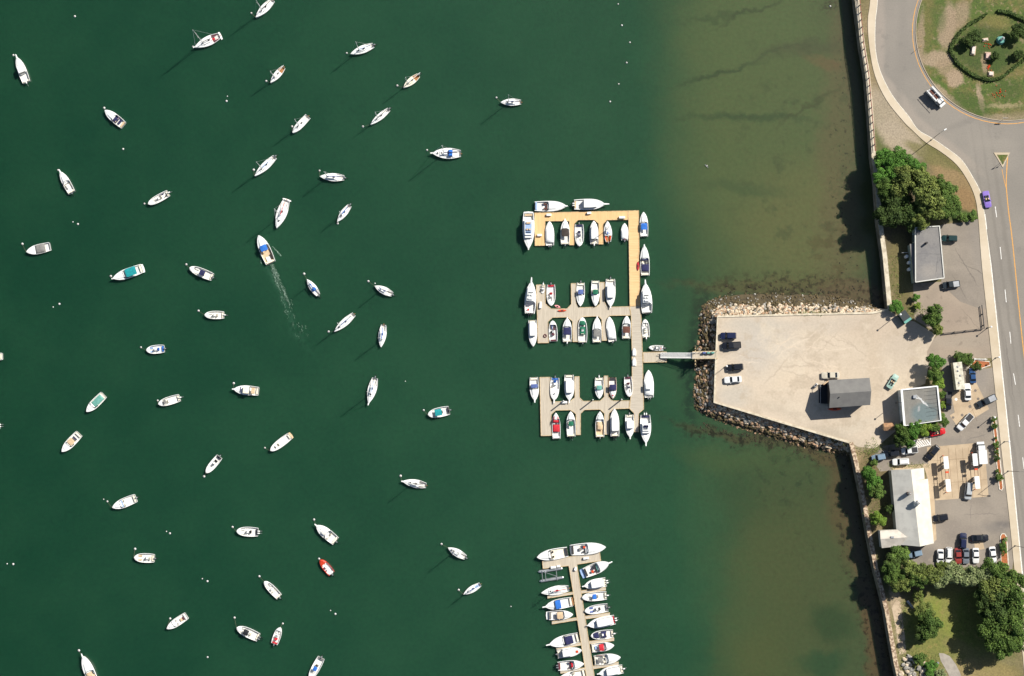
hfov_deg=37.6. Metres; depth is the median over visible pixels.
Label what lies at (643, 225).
cabin motorboat
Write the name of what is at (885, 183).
broadleaf tree
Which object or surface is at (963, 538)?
parked suv
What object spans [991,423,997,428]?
round shrub
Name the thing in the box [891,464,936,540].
station walk
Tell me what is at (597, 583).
pilothouse boat
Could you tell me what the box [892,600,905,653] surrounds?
shore path
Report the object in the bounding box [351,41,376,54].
sailboat
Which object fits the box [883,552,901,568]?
broadleaf tree
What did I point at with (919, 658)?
bush
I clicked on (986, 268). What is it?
sidewalk
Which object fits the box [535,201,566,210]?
cabin motorboat
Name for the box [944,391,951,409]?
pickup truck
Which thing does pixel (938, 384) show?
broadleaf tree
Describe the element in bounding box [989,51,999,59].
broadleaf tree
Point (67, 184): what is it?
cabin motorboat
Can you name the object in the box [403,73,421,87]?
sailboat
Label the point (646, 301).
motor yacht
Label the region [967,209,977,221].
hedge bush
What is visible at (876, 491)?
broadleaf tree
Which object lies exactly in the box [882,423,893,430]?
storage shed
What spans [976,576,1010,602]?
broadleaf tree
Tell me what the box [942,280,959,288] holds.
pickup truck
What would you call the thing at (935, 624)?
broadleaf tree
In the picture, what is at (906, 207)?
broadleaf tree
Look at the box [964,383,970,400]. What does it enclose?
parked car
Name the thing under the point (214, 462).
open motorboat
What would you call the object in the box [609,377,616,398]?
cabin motorboat
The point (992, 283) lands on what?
kerb
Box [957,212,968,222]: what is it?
hedge bush
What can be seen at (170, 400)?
open motorboat
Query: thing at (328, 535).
cabin motorboat
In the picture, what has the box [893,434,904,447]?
broadleaf tree
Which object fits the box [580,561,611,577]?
cabin motorboat
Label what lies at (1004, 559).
planter bed
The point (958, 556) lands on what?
parked car
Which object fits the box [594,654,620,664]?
cabin motorboat
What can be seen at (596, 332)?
cabin motorboat
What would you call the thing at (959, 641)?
ground
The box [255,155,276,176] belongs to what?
sailboat
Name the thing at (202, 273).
open motorboat
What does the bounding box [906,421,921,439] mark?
broadleaf tree
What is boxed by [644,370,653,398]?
covered motorboat
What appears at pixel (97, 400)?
cabin motorboat
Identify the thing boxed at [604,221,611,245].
sailboat
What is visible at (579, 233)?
open motorboat
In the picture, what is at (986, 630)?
broadleaf tree
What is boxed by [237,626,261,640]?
open motorboat
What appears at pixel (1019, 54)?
broadleaf tree
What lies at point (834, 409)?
canoe
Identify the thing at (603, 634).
open motorboat
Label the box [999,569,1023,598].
broadleaf tree
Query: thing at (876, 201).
sea wall
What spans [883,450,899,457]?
parked suv
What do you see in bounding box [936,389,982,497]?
pad joints
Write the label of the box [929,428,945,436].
open top car
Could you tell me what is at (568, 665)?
cabin motorboat
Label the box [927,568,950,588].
broadleaf tree
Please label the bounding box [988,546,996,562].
parked car
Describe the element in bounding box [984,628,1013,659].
broadleaf tree
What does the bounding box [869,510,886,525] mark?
broadleaf tree
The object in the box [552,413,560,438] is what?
cabin motorboat
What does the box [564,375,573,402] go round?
pilothouse boat
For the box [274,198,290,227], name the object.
sailboat
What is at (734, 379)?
parked car
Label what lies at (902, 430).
broadleaf tree
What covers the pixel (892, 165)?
broadleaf tree
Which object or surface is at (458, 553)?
sailboat
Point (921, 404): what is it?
harbour building
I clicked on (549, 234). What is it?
covered motorboat
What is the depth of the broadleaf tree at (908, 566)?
424.34 m
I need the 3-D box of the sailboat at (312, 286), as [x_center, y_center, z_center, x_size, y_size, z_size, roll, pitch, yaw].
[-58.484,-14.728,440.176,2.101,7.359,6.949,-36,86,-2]
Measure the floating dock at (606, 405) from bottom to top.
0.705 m
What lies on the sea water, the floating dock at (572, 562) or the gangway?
the floating dock at (572, 562)
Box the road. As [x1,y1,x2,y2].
[875,0,1023,574]
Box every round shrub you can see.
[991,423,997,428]
[992,441,998,448]
[993,454,1000,461]
[995,472,1003,481]
[999,540,1006,556]
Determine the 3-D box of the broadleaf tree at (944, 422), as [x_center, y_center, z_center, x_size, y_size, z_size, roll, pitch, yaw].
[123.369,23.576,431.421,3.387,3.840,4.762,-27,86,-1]
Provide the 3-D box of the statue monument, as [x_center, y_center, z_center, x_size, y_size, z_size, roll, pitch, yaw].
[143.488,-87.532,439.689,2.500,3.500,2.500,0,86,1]
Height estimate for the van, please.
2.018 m
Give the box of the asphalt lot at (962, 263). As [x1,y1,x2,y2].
[939,219,985,308]
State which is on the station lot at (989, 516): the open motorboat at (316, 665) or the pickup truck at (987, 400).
the pickup truck at (987, 400)
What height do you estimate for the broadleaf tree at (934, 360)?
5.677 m
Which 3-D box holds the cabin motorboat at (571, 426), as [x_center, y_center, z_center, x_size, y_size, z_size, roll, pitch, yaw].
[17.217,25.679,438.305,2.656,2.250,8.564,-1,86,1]
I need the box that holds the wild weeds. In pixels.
[791,255,940,669]
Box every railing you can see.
[859,1,875,150]
[943,305,984,333]
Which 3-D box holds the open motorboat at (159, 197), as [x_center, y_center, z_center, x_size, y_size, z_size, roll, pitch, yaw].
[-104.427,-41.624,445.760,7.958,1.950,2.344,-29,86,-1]
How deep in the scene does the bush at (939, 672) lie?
426.07 m
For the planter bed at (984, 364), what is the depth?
434.21 m
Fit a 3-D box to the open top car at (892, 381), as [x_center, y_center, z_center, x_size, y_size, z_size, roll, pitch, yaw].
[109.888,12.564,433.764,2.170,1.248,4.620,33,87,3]
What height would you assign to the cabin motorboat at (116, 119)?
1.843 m
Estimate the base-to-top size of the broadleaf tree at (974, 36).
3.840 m
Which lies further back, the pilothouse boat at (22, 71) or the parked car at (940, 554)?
the pilothouse boat at (22, 71)
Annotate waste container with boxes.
[898,310,911,323]
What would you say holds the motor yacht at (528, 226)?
on the sea water
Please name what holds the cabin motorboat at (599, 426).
on the sea water
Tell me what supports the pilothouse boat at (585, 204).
on the sea water
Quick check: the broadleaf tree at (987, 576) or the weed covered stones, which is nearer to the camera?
the broadleaf tree at (987, 576)
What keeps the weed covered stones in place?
in the sea water
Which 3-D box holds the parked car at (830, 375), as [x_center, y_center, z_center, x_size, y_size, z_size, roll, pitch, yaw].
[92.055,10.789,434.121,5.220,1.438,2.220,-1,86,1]
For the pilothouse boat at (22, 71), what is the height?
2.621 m
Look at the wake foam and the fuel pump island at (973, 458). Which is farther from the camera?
the wake foam
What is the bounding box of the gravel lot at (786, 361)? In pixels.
[715,311,934,448]
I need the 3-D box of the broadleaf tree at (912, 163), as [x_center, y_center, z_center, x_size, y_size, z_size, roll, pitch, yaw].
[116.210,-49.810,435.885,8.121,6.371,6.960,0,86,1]
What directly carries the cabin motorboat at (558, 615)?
on the sea water
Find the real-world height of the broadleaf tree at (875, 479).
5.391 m
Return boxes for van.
[964,482,972,499]
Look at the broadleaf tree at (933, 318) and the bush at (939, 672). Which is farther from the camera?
the broadleaf tree at (933, 318)
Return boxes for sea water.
[0,0,893,675]
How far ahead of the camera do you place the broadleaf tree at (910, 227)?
432.68 m
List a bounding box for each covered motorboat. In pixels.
[26,242,50,253]
[545,221,553,246]
[606,317,615,343]
[621,223,627,244]
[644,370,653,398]
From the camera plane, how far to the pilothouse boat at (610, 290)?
440.46 m
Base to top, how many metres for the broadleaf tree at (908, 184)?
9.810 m
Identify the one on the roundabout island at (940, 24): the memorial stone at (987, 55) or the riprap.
the memorial stone at (987, 55)
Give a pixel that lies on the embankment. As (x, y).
(760, 301)
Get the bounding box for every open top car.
[886,374,898,389]
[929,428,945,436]
[982,191,991,207]
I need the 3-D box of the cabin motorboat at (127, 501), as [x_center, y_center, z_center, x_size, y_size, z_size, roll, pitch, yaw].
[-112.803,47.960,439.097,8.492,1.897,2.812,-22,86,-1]
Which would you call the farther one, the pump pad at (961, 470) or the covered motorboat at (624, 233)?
the covered motorboat at (624, 233)
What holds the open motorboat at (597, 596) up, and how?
on the sea water
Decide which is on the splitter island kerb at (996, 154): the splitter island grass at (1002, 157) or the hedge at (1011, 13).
the splitter island grass at (1002, 157)
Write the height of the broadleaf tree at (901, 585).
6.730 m
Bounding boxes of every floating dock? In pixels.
[534,210,639,305]
[536,282,643,431]
[539,376,629,435]
[542,552,618,675]
[643,352,666,362]
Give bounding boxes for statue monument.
[996,36,1004,44]
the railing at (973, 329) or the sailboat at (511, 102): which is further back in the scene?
the sailboat at (511, 102)
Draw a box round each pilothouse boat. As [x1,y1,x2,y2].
[15,54,29,84]
[232,385,258,394]
[528,320,536,346]
[553,647,581,657]
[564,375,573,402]
[572,199,608,209]
[582,578,608,588]
[586,615,618,627]
[590,221,597,245]
[597,665,624,675]
[605,276,615,308]
[610,409,618,437]
[625,412,633,438]
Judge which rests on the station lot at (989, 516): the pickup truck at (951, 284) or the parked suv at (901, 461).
the parked suv at (901, 461)
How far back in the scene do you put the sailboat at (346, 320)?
441.56 m
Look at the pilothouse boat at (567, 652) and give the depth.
432.98 m
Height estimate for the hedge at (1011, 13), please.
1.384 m
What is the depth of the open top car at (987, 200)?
437.02 m
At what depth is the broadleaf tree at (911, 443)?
428.96 m
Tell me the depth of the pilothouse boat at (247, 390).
440.44 m
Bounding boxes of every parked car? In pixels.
[724,376,741,383]
[821,371,839,378]
[936,549,943,562]
[954,548,961,563]
[962,548,969,563]
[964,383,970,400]
[968,368,975,382]
[971,534,988,541]
[972,548,978,562]
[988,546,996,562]
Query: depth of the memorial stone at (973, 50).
440.58 m
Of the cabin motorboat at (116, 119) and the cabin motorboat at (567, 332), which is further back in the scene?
the cabin motorboat at (116, 119)
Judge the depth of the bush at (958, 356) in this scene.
432.57 m
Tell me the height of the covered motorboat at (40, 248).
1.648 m
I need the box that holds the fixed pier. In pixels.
[692,346,717,366]
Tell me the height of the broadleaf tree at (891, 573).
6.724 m
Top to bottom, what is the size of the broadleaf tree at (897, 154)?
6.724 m
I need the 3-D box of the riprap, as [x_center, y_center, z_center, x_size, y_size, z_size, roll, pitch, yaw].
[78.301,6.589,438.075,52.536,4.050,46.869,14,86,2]
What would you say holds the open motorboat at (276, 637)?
on the sea water
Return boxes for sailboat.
[193,30,222,47]
[255,0,274,17]
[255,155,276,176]
[270,65,284,82]
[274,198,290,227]
[292,114,310,133]
[307,279,319,296]
[320,172,347,180]
[334,313,354,331]
[337,203,351,221]
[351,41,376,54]
[366,376,377,404]
[370,108,390,124]
[375,285,394,295]
[378,325,386,346]
[401,479,426,487]
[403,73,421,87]
[430,145,461,158]
[448,547,467,558]
[464,583,481,593]
[501,95,521,105]
[541,585,568,594]
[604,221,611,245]
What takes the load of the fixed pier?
in the sea water
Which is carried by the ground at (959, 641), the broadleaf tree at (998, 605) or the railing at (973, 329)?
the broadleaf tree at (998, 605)
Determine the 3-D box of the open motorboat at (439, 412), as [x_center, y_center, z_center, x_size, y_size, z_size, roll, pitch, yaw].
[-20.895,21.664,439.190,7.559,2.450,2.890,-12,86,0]
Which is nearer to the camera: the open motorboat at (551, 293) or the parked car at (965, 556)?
the parked car at (965, 556)
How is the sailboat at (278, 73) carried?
on the sea water
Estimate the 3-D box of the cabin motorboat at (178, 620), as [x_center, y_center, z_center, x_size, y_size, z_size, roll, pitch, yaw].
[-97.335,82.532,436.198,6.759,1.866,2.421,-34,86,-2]
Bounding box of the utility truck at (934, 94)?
[926,86,945,107]
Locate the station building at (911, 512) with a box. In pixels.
[878,468,933,547]
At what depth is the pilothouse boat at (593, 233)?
442.13 m
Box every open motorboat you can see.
[134,553,157,562]
[146,345,168,353]
[148,190,169,204]
[158,394,180,405]
[189,266,215,280]
[205,311,225,318]
[206,453,222,472]
[237,527,260,536]
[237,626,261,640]
[264,581,281,598]
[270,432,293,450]
[271,627,281,646]
[309,655,323,675]
[320,559,334,576]
[428,406,452,417]
[547,283,555,305]
[549,321,557,341]
[550,376,558,402]
[575,222,583,246]
[578,317,586,345]
[582,591,608,600]
[585,604,611,613]
[591,630,614,639]
[624,373,632,396]
[642,319,649,339]
[649,345,664,350]
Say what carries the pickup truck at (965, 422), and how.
on the tank pad at (960, 404)
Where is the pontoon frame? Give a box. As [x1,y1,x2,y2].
[538,567,563,581]
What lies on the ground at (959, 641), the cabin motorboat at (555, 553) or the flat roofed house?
the flat roofed house
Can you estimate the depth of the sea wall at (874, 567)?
431.24 m
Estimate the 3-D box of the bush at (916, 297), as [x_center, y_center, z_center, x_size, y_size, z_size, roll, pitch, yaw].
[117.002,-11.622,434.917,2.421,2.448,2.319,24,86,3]
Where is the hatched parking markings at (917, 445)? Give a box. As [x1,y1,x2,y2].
[913,436,930,447]
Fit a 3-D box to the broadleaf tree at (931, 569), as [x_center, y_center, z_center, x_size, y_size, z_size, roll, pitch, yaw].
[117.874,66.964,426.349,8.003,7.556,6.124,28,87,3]
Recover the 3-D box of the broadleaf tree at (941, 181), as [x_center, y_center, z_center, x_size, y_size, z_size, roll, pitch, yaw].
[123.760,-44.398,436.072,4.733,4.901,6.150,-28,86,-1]
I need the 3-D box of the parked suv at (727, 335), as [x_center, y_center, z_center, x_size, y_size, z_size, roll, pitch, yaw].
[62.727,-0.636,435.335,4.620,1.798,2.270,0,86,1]
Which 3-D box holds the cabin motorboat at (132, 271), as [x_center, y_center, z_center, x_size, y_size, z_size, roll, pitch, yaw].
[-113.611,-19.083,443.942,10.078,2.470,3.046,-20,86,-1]
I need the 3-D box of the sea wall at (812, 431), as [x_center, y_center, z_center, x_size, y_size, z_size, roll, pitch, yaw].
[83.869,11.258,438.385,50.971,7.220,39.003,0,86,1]
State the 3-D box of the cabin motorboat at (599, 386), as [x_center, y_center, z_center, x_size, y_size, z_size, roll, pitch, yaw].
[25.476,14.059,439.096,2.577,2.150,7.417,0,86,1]
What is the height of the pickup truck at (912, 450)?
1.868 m
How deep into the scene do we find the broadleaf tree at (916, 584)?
423.93 m
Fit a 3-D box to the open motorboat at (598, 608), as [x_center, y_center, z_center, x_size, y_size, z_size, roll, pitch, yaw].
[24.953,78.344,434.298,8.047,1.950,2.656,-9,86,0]
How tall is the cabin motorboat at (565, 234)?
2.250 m
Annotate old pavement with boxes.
[913,282,991,366]
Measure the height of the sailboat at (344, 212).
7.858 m
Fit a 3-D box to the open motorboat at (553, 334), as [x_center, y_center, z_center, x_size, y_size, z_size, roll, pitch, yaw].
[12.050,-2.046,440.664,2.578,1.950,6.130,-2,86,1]
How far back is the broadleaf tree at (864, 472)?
429.06 m
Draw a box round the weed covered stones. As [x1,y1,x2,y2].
[700,143,888,665]
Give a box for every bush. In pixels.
[889,300,903,313]
[912,294,919,301]
[913,652,927,665]
[914,302,920,308]
[924,659,938,675]
[935,669,946,675]
[939,390,945,398]
[940,401,945,407]
[953,350,966,362]
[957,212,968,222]
[961,353,973,366]
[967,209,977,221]
[972,361,981,370]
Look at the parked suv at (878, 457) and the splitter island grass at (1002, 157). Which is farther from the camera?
the splitter island grass at (1002, 157)
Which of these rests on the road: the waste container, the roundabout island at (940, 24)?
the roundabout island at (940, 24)
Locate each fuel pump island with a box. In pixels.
[940,455,950,491]
[969,452,979,489]
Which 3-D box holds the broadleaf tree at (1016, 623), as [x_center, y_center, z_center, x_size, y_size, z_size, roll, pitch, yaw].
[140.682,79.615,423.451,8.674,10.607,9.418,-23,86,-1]
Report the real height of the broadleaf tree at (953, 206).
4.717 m
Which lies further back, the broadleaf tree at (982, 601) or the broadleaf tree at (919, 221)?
the broadleaf tree at (919, 221)
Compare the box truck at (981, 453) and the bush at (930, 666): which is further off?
the box truck at (981, 453)
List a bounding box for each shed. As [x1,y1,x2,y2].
[819,378,870,407]
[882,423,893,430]
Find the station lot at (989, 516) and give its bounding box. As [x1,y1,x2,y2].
[874,357,1012,568]
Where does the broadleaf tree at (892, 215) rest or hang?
on the ground at (959, 641)
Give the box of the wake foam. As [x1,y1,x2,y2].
[260,246,302,336]
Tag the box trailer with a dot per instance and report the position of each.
(957, 375)
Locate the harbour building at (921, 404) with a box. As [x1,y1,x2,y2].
[898,386,941,425]
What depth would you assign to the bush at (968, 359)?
432.48 m
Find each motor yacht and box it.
[523,211,533,249]
[525,277,535,317]
[640,413,650,445]
[641,279,651,314]
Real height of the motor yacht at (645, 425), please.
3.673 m
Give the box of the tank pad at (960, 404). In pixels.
[950,383,988,424]
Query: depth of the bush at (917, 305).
434.56 m
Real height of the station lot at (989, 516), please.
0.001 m
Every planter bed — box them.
[967,360,989,368]
[992,421,1002,490]
[1000,533,1008,564]
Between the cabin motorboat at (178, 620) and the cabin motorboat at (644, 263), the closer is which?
the cabin motorboat at (178, 620)
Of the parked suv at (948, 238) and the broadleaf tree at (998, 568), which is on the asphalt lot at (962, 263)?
the parked suv at (948, 238)
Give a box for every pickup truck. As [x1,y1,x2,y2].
[722,341,740,349]
[901,446,917,454]
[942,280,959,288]
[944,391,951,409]
[956,413,973,430]
[976,394,997,407]
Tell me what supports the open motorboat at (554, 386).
on the sea water
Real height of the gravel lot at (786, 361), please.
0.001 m
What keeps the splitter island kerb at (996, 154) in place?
on the road
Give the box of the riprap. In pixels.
[693,292,883,455]
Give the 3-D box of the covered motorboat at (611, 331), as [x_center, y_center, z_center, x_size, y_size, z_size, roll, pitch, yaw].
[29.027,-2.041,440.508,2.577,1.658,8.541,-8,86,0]
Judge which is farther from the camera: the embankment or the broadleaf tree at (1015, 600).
the embankment
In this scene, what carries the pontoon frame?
on the sea water
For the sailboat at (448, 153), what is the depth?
444.76 m
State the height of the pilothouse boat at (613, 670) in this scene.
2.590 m
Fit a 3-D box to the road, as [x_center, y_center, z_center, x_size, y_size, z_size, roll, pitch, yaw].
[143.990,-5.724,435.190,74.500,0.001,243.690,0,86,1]
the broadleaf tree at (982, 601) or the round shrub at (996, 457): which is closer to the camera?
the broadleaf tree at (982, 601)
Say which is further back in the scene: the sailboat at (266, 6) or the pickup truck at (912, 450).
the sailboat at (266, 6)
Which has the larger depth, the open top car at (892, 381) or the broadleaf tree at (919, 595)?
the open top car at (892, 381)
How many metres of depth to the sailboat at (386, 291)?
442.19 m
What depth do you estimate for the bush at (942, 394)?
432.35 m
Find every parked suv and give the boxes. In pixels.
[720,332,735,339]
[727,363,743,370]
[871,453,885,460]
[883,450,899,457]
[892,458,908,465]
[909,549,922,557]
[925,445,939,460]
[932,514,947,521]
[941,234,956,241]
[945,547,952,561]
[959,533,967,548]
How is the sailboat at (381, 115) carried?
on the sea water
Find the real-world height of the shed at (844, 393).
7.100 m
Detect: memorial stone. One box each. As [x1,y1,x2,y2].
[970,46,975,54]
[984,52,990,59]
[988,71,993,76]
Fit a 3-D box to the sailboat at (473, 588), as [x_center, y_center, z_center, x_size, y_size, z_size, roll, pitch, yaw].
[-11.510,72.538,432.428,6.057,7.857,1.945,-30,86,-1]
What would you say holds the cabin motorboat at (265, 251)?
on the sea water
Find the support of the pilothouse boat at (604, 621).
on the sea water
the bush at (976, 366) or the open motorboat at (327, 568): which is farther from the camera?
the open motorboat at (327, 568)
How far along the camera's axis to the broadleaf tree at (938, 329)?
431.72 m
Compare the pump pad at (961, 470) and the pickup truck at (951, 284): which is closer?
the pump pad at (961, 470)
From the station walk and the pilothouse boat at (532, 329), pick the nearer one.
the station walk
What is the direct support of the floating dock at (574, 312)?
on the sea water
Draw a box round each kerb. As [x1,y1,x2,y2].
[875,0,1023,590]
[915,0,1023,120]
[994,153,1009,166]
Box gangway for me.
[660,352,691,357]
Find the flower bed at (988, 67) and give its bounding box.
[984,43,1005,96]
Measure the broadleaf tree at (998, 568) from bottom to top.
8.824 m
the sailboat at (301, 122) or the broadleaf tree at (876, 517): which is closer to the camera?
the broadleaf tree at (876, 517)
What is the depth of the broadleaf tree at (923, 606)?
424.57 m
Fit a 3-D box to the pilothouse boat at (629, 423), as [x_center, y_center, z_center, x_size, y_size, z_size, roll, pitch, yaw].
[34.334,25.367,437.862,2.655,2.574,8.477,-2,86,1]
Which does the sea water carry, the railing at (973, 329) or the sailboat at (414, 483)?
the sailboat at (414, 483)
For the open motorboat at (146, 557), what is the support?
on the sea water
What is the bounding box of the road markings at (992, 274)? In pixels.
[912,1,1023,573]
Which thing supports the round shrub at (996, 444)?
on the planter bed at (998, 462)
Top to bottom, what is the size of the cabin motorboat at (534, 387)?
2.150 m
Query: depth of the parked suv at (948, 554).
428.81 m
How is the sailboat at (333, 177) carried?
on the sea water
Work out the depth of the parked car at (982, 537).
429.59 m
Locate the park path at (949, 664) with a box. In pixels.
[939,653,960,675]
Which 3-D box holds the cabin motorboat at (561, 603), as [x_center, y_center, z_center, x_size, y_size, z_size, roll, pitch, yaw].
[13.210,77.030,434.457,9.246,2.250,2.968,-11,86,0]
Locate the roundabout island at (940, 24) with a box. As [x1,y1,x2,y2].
[916,0,1023,119]
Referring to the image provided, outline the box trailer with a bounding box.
[950,362,964,389]
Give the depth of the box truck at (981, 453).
429.66 m
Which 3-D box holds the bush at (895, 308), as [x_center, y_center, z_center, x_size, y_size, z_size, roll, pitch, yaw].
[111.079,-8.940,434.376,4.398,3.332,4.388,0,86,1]
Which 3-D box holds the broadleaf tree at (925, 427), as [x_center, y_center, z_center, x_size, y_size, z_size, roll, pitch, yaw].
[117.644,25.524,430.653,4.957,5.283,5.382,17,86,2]
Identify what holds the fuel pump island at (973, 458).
on the pump pad at (961, 470)
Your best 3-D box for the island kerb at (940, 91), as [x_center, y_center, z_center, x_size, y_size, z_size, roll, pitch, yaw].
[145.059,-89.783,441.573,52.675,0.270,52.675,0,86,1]
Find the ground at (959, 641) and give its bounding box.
[850,0,1023,675]
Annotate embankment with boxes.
[696,294,877,453]
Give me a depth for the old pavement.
435.31 m
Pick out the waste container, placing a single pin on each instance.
(904, 317)
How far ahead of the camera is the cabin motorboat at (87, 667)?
434.99 m
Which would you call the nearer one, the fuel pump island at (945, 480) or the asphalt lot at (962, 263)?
the fuel pump island at (945, 480)
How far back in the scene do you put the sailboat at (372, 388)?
439.86 m
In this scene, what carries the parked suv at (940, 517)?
on the station lot at (989, 516)
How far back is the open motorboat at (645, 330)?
440.42 m
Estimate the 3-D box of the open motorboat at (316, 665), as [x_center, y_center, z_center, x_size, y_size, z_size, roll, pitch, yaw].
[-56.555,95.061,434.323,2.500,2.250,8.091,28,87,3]
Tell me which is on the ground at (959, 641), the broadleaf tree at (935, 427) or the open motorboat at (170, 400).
the broadleaf tree at (935, 427)
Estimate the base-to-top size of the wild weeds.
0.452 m
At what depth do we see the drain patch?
430.39 m
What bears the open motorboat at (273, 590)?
on the sea water
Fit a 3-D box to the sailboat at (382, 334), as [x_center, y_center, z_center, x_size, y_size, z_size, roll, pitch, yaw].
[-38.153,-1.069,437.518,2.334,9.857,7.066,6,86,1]
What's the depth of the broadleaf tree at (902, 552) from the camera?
426.69 m
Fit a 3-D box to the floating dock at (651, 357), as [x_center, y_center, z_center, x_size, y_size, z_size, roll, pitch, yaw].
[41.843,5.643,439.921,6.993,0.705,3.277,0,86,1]
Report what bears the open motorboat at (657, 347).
on the sea water
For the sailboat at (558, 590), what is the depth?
434.51 m
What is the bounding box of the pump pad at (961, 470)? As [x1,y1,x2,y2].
[927,443,988,499]
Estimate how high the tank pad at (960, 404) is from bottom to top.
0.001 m
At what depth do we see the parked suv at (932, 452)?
431.36 m
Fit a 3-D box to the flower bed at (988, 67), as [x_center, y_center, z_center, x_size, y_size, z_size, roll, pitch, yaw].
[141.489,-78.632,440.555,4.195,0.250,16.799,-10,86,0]
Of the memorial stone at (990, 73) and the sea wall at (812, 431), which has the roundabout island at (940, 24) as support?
the memorial stone at (990, 73)
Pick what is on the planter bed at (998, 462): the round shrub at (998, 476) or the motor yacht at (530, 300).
the round shrub at (998, 476)
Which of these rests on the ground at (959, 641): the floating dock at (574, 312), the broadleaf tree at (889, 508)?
the broadleaf tree at (889, 508)
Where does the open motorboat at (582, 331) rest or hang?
on the sea water
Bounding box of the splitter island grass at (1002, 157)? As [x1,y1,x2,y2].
[997,155,1007,163]
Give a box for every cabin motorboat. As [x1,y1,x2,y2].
[59,169,74,193]
[62,431,81,451]
[81,653,96,675]
[86,392,106,411]
[105,110,125,127]
[111,264,144,279]
[112,494,137,508]
[167,613,188,628]
[257,235,274,264]
[314,524,338,544]
[530,377,538,402]
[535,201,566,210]
[537,547,568,559]
[542,597,573,609]
[546,610,572,619]
[546,633,579,646]
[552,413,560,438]
[554,660,583,670]
[561,218,569,245]
[561,669,585,675]
[563,317,571,343]
[566,411,575,438]
[570,543,605,554]
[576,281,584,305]
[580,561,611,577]
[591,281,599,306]
[591,642,613,651]
[592,316,601,342]
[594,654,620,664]
[595,375,603,398]
[595,412,604,438]
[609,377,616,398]
[622,316,630,338]
[640,212,647,236]
[640,244,649,275]
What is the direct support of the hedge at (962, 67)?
on the roundabout island at (940, 24)
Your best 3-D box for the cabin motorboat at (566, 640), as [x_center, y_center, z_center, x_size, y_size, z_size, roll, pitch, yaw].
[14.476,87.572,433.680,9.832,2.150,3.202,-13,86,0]
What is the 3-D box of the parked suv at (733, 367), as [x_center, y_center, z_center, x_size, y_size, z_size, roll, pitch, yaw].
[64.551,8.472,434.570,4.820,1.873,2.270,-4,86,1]
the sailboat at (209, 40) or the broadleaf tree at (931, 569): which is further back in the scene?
the sailboat at (209, 40)
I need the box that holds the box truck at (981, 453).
[975,442,987,463]
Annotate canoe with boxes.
[828,407,840,410]
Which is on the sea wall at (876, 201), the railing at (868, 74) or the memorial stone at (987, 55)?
the railing at (868, 74)
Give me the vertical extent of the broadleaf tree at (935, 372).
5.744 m
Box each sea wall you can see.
[713,309,888,442]
[849,442,899,675]
[852,0,891,308]
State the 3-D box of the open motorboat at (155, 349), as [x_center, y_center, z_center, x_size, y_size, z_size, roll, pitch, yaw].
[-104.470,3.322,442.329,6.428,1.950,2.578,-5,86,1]
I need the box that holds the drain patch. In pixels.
[974,542,983,549]
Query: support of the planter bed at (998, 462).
on the station lot at (989, 516)
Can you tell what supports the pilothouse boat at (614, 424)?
on the sea water
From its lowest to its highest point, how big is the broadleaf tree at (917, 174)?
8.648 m
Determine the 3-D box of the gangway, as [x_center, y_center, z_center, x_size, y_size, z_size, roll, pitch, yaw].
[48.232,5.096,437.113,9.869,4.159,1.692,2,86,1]
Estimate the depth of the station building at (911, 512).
427.04 m
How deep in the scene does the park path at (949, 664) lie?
427.98 m
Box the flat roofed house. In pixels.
[907,226,944,283]
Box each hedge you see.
[949,12,1023,80]
[997,8,1023,21]
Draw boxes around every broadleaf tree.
[861,465,872,479]
[865,469,882,490]
[868,483,885,498]
[869,458,877,465]
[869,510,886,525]
[872,167,891,183]
[872,204,903,227]
[873,148,890,168]
[875,177,895,197]
[877,188,900,211]
[880,563,904,585]
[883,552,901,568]
[884,145,907,164]
[884,157,908,182]
[885,505,893,514]
[889,576,912,592]
[890,165,915,198]
[890,545,909,560]
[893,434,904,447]
[894,421,910,443]
[895,195,920,222]
[901,213,918,232]
[901,559,922,581]
[903,437,915,448]
[904,154,926,177]
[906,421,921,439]
[907,207,929,230]
[908,567,929,588]
[910,166,936,192]
[912,175,946,207]
[912,589,923,602]
[913,601,935,620]
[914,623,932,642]
[917,421,932,436]
[917,608,943,639]
[918,195,945,219]
[919,562,944,584]
[922,304,942,326]
[926,353,945,367]
[927,366,943,380]
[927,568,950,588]
[928,421,940,431]
[932,324,943,335]
[932,377,944,388]
[935,174,945,191]
[935,561,948,570]
[937,412,949,427]
[939,181,958,202]
[941,194,961,218]
[945,560,969,584]
[959,565,981,587]
[962,28,982,46]
[970,566,992,587]
[972,588,997,609]
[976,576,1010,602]
[976,608,1007,640]
[977,589,1009,629]
[979,557,1009,586]
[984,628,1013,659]
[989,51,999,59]
[996,606,1023,636]
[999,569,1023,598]
[1000,632,1023,656]
[1003,586,1023,616]
[1010,23,1023,39]
[1014,50,1023,59]
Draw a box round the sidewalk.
[868,0,1023,664]
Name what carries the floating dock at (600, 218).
on the sea water
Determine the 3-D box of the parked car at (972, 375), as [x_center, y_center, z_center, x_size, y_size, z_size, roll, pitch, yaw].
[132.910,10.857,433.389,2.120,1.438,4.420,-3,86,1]
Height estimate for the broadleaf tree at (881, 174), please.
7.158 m

